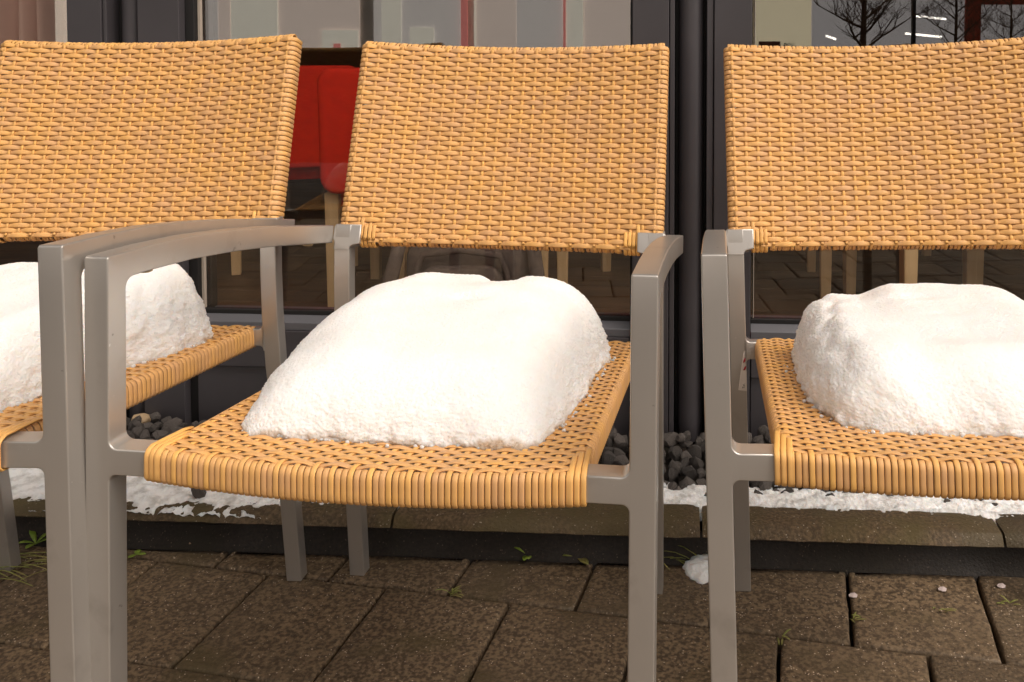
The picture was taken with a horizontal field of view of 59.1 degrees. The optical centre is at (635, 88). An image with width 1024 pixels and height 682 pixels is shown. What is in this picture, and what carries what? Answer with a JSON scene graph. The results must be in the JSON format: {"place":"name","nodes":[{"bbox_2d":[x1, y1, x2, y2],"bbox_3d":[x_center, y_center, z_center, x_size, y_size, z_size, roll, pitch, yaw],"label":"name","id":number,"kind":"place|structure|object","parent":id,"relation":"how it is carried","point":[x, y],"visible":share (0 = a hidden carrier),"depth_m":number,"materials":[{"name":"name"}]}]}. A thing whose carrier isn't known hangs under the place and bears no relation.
{"place":"outdoors","nodes":[
{"label":"outdoors","id":0,"kind":"place"},
{"bbox_2d":[383,246,544,282],"bbox_3d":[-0.440,0.521,2.361,0.435,0.342,0.231,0,2,3],"label":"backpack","id":1,"kind":"object","parent":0,"point":[498,264],"visible":0.2,"depth_m":2.29,"materials":[{"name":"fabric"}]},
{"bbox_2d":[0,428,1023,681],"bbox_3d":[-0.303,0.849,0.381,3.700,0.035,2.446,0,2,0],"label":"pavement","id":2,"kind":"structure","parent":0,"point":[203,616],"depth_m":1.33,"materials":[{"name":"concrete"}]},
{"bbox_2d":[0,552,46,585],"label":"grass tuft","id":3,"kind":"object","parent":2,"relation":"on","point":[27,565],"visible":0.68,"depth_m":1.47,"materials":[{"name":"green plant"}]},
{"bbox_2d":[19,530,45,548],"bbox_3d":[-1.036,0.782,1.541,0.053,0.017,0.049,0,2,0],"label":"weed","id":4,"kind":"object","parent":2,"relation":"on","point":[33,535],"visible":0.73,"depth_m":1.55,"materials":[{"name":"green plant"}]},
{"bbox_2d":[128,549,145,557],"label":"weed","id":5,"kind":"object","parent":2,"relation":"on","point":[138,552],"visible":1,"depth_m":1.51,"materials":[{"name":"green plant"}]},
{"bbox_2d":[0,34,306,681],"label":"wicker armchair","id":6,"kind":"object","parent":2,"relation":"on","point":[105,146],"visible":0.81,"depth_m":1.42,"materials":[{"name":"wicker"}]},
{"bbox_2d":[0,342,204,412],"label":"snow crumbs","id":7,"kind":"object","parent":6,"relation":"on","point":[32,399],"visible":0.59,"depth_m":1.15,"materials":[{"name":"white snow"}]},
{"bbox_2d":[0,262,213,410],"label":"snow mound","id":8,"kind":"object","parent":6,"relation":"on","point":[166,315],"visible":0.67,"depth_m":1.18,"materials":[{"name":"white snow"}]},
{"bbox_2d":[84,41,682,681],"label":"wicker armchair","id":9,"kind":"object","parent":2,"relation":"on","point":[560,149],"visible":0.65,"depth_m":1.33,"materials":[{"name":"wicker"}]},
{"bbox_2d":[241,272,611,452],"bbox_3d":[-0.245,0.327,1.112,0.396,0.127,0.407,1,1,6],"label":"snow mound","id":10,"kind":"object","parent":9,"relation":"on","point":[428,359],"visible":1,"depth_m":0.98,"materials":[{"name":"white snow"}]},
{"bbox_2d":[241,357,615,448],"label":"snow crumbs","id":11,"kind":"object","parent":9,"relation":"on","point":[432,445],"visible":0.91,"depth_m":0.92,"materials":[{"name":"white snow"}]},
{"bbox_2d":[435,585,463,597],"bbox_3d":[-0.289,0.792,1.408,0.046,0.012,0.033,1,2,13],"label":"grass tuft","id":12,"kind":"object","parent":2,"relation":"on","point":[454,591],"visible":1,"depth_m":1.40,"materials":[{"name":"green plant"}]},
{"bbox_2d":[13,497,1023,581],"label":"kerb","id":13,"kind":"structure","parent":2,"relation":"on","point":[880,541],"depth_m":1.50,"materials":[{"name":"concrete"}]},
{"bbox_2d":[514,547,531,560],"bbox_3d":[-0.184,0.785,1.515,0.042,0.016,0.051,2,3,42],"label":"weed","id":14,"kind":"object","parent":2,"relation":"on","point":[524,558],"visible":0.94,"depth_m":1.50,"materials":[{"name":"green plant"}]},
{"bbox_2d":[67,0,989,446],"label":"shop front","id":15,"kind":"object","parent":2,"relation":"on","point":[695,36],"visible":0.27,"depth_m":1.86,"materials":[{"name":"metal"}]},
{"bbox_2d":[0,0,66,47],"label":"curtain","id":16,"kind":"object","parent":15,"relation":"hanging from","point":[34,20],"visible":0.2,"depth_m":2.16,"materials":[{"name":"fabric"}]},
{"bbox_2d":[198,305,629,437],"bbox_3d":[-0.474,-0.900,1.877,0.935,3.270,0.100,0,2,3],"label":"window","id":17,"kind":"structure","parent":15,"relation":"in","point":[221,387],"depth_m":1.92,"materials":[{"name":"black glass"}]},
{"bbox_2d":[750,315,989,446],"bbox_3d":[0.918,-0.895,1.795,1.350,3.270,0.100,0,2,3],"label":"window frame","id":18,"kind":"structure","parent":15,"relation":"in","point":[762,326],"depth_m":1.85,"materials":[{"name":"grey metal"}]},
{"bbox_2d":[126,412,1022,546],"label":"gravel bed","id":19,"kind":"object","parent":2,"relation":"on","point":[685,462],"visible":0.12,"depth_m":1.77,"materials":[{"name":"grey stone gravel"}]},
{"bbox_2d":[131,413,150,422],"bbox_3d":[-1.055,0.706,1.901,0.039,0.022,0.032,12,13,-28],"label":"pebble","id":20,"kind":"object","parent":19,"relation":"on","point":[145,417],"visible":0.63,"depth_m":1.90,"materials":[{"name":"beige stone"}]},
{"bbox_2d":[9,468,1023,524],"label":"snow","id":21,"kind":"structure","parent":19,"relation":"on","point":[143,494],"depth_m":1.56,"materials":[{"name":"white snow"}]},
{"bbox_2d":[191,488,205,498],"bbox_3d":[-0.766,0.704,1.560,0.024,0.030,0.020,-28,17,5],"label":"basalt chip","id":22,"kind":"object","parent":21,"relation":"on","point":[198,493],"visible":0.6,"depth_m":1.55,"materials":[{"name":"grey stone"}]},
{"bbox_2d":[563,554,588,564],"bbox_3d":[-0.099,0.789,1.506,0.051,0.008,0.056,0,2,0],"label":"weed","id":23,"kind":"object","parent":2,"relation":"on","point":[584,560],"visible":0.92,"depth_m":1.49,"materials":[{"name":"green plant"}]},
{"bbox_2d":[664,545,695,569],"bbox_3d":[0.070,0.782,1.505,0.166,0.027,0.072,2,3,39],"label":"grass tuft","id":24,"kind":"object","parent":2,"relation":"on","point":[671,557],"visible":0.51,"depth_m":1.49,"materials":[{"name":"green plant"}]},
{"bbox_2d":[682,554,707,583],"bbox_3d":[0.118,0.787,1.468,0.075,0.020,0.078,-2,3,-43],"label":"snow heap","id":25,"kind":"object","parent":2,"relation":"on","point":[695,567],"visible":0.61,"depth_m":1.46,"materials":[{"name":"white snow"}]},
{"bbox_2d":[777,629,790,644],"bbox_3d":[0.216,0.799,1.295,0.019,0.008,0.035,1,2,15],"label":"grass tuft","id":26,"kind":"object","parent":2,"relation":"on","point":[783,635],"visible":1,"depth_m":1.30,"materials":[{"name":"green plant"}]},
{"bbox_2d":[849,593,856,597],"bbox_3d":[0.342,0.796,1.399,0.014,0.003,0.010,1,11,-6],"label":"pebble","id":27,"kind":"object","parent":2,"relation":"on","point":[853,595],"visible":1,"depth_m":1.40,"materials":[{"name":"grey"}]},
{"bbox_2d":[850,612,864,622],"bbox_3d":[0.334,0.799,1.344,0.021,0.004,0.020,-1,2,-32],"label":"grass tuft","id":28,"kind":"object","parent":2,"relation":"on","point":[854,614],"visible":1,"depth_m":1.34,"materials":[{"name":"green plant"}]},
{"bbox_2d":[701,37,1023,681],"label":"wicker armchair","id":29,"kind":"object","parent":2,"relation":"on","point":[906,147],"visible":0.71,"depth_m":1.37,"materials":[{"name":"wicker"}]},
{"bbox_2d":[783,365,1023,440],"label":"snow crumbs","id":30,"kind":"object","parent":29,"relation":"on","point":[873,431],"visible":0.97,"depth_m":0.91,"materials":[{"name":"white snow"}]},
{"bbox_2d":[791,283,1023,439],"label":"snow mound","id":31,"kind":"object","parent":29,"relation":"on","point":[936,358],"visible":1,"depth_m":0.97,"materials":[{"name":"white snow"}]},
{"bbox_2d":[938,586,946,591],"bbox_3d":[0.488,0.796,1.416,0.014,0.003,0.010,-1,11,-6],"label":"paper scrap","id":32,"kind":"object","parent":2,"relation":"on","point":[943,589],"visible":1,"depth_m":1.42,"materials":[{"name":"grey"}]},
{"bbox_2d":[933,607,956,612],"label":"grass tuft","id":33,"kind":"object","parent":2,"relation":"on","point":[945,609],"visible":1,"depth_m":1.36,"materials":[{"name":"green plant"}]},
{"bbox_2d":[997,583,1005,587],"bbox_3d":[0.586,0.795,1.425,0.014,0.003,0.010,1,11,-6],"label":"paper scrap","id":34,"kind":"object","parent":2,"relation":"on","point":[1000,585],"visible":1,"depth_m":1.43,"materials":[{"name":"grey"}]},
{"bbox_2d":[996,595,1019,604],"bbox_3d":[0.578,0.797,1.385,0.036,0.008,0.019,0,2,8],"label":"grass tuft","id":35,"kind":"object","parent":2,"relation":"on","point":[1006,600],"visible":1,"depth_m":1.38,"materials":[{"name":"green plant"}]},
{"bbox_2d":[0,0,1023,432],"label":"room","id":36,"kind":"object","parent":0,"point":[334,32],"depth_m":8.67,"materials":[{"name":"brown"}]},
{"bbox_2d":[231,65,357,274],"bbox_3d":[-1.313,0.280,3.445,0.460,0.745,0.565,-1,2,-20],"label":"cafe chair","id":37,"kind":"object","parent":36,"relation":"on","point":[304,163],"visible":0.12,"depth_m":3.19,"materials":[{"name":"red plastic"}]},
{"bbox_2d":[317,67,381,306],"bbox_3d":[-0.704,0.302,2.880,0.460,0.745,0.565,0,2,-1],"label":"cafe chair","id":38,"kind":"object","parent":36,"relation":"on","point":[337,90],"visible":0.34,"depth_m":2.59,"materials":[{"name":"red plastic"}]},
{"bbox_2d":[391,246,567,283],"bbox_3d":[-0.450,0.308,2.710,0.460,0.745,0.565,0,2,3],"label":"cafe chair","id":39,"kind":"object","parent":36,"relation":"on","point":[562,265],"depth_m":2.92,"materials":[{"name":"brown wood"}]},
{"bbox_2d":[600,252,610,271],"bbox_3d":[0.016,0.281,3.499,0.460,0.745,0.565,-1,2,-17],"label":"cafe chair","id":40,"kind":"object","parent":36,"relation":"on","point":[605,262],"visible":0.03,"depth_m":3.22,"materials":[{"name":"brown wood"}]},
{"bbox_2d":[806,247,831,298],"bbox_3d":[0.416,0.299,3.009,0.460,0.745,0.565,0,2,6],"label":"cafe chair","id":41,"kind":"object","parent":36,"relation":"on","point":[825,269],"visible":0.02,"depth_m":2.76,"materials":[{"name":"brown wood"}]},
{"bbox_2d":[843,247,977,294],"bbox_3d":[0.902,0.314,2.609,0.460,0.745,0.565,0,2,-6],"label":"cafe chair","id":42,"kind":"object","parent":36,"relation":"on","point":[908,266],"visible":0.01,"depth_m":2.81,"materials":[{"name":"brown wood"}]},
{"bbox_2d":[921,248,1023,284],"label":"cafe chair","id":43,"kind":"object","parent":36,"relation":"on","point":[980,263],"visible":0.1,"depth_m":3.02,"materials":[{"name":"brown wood"}]}
]}

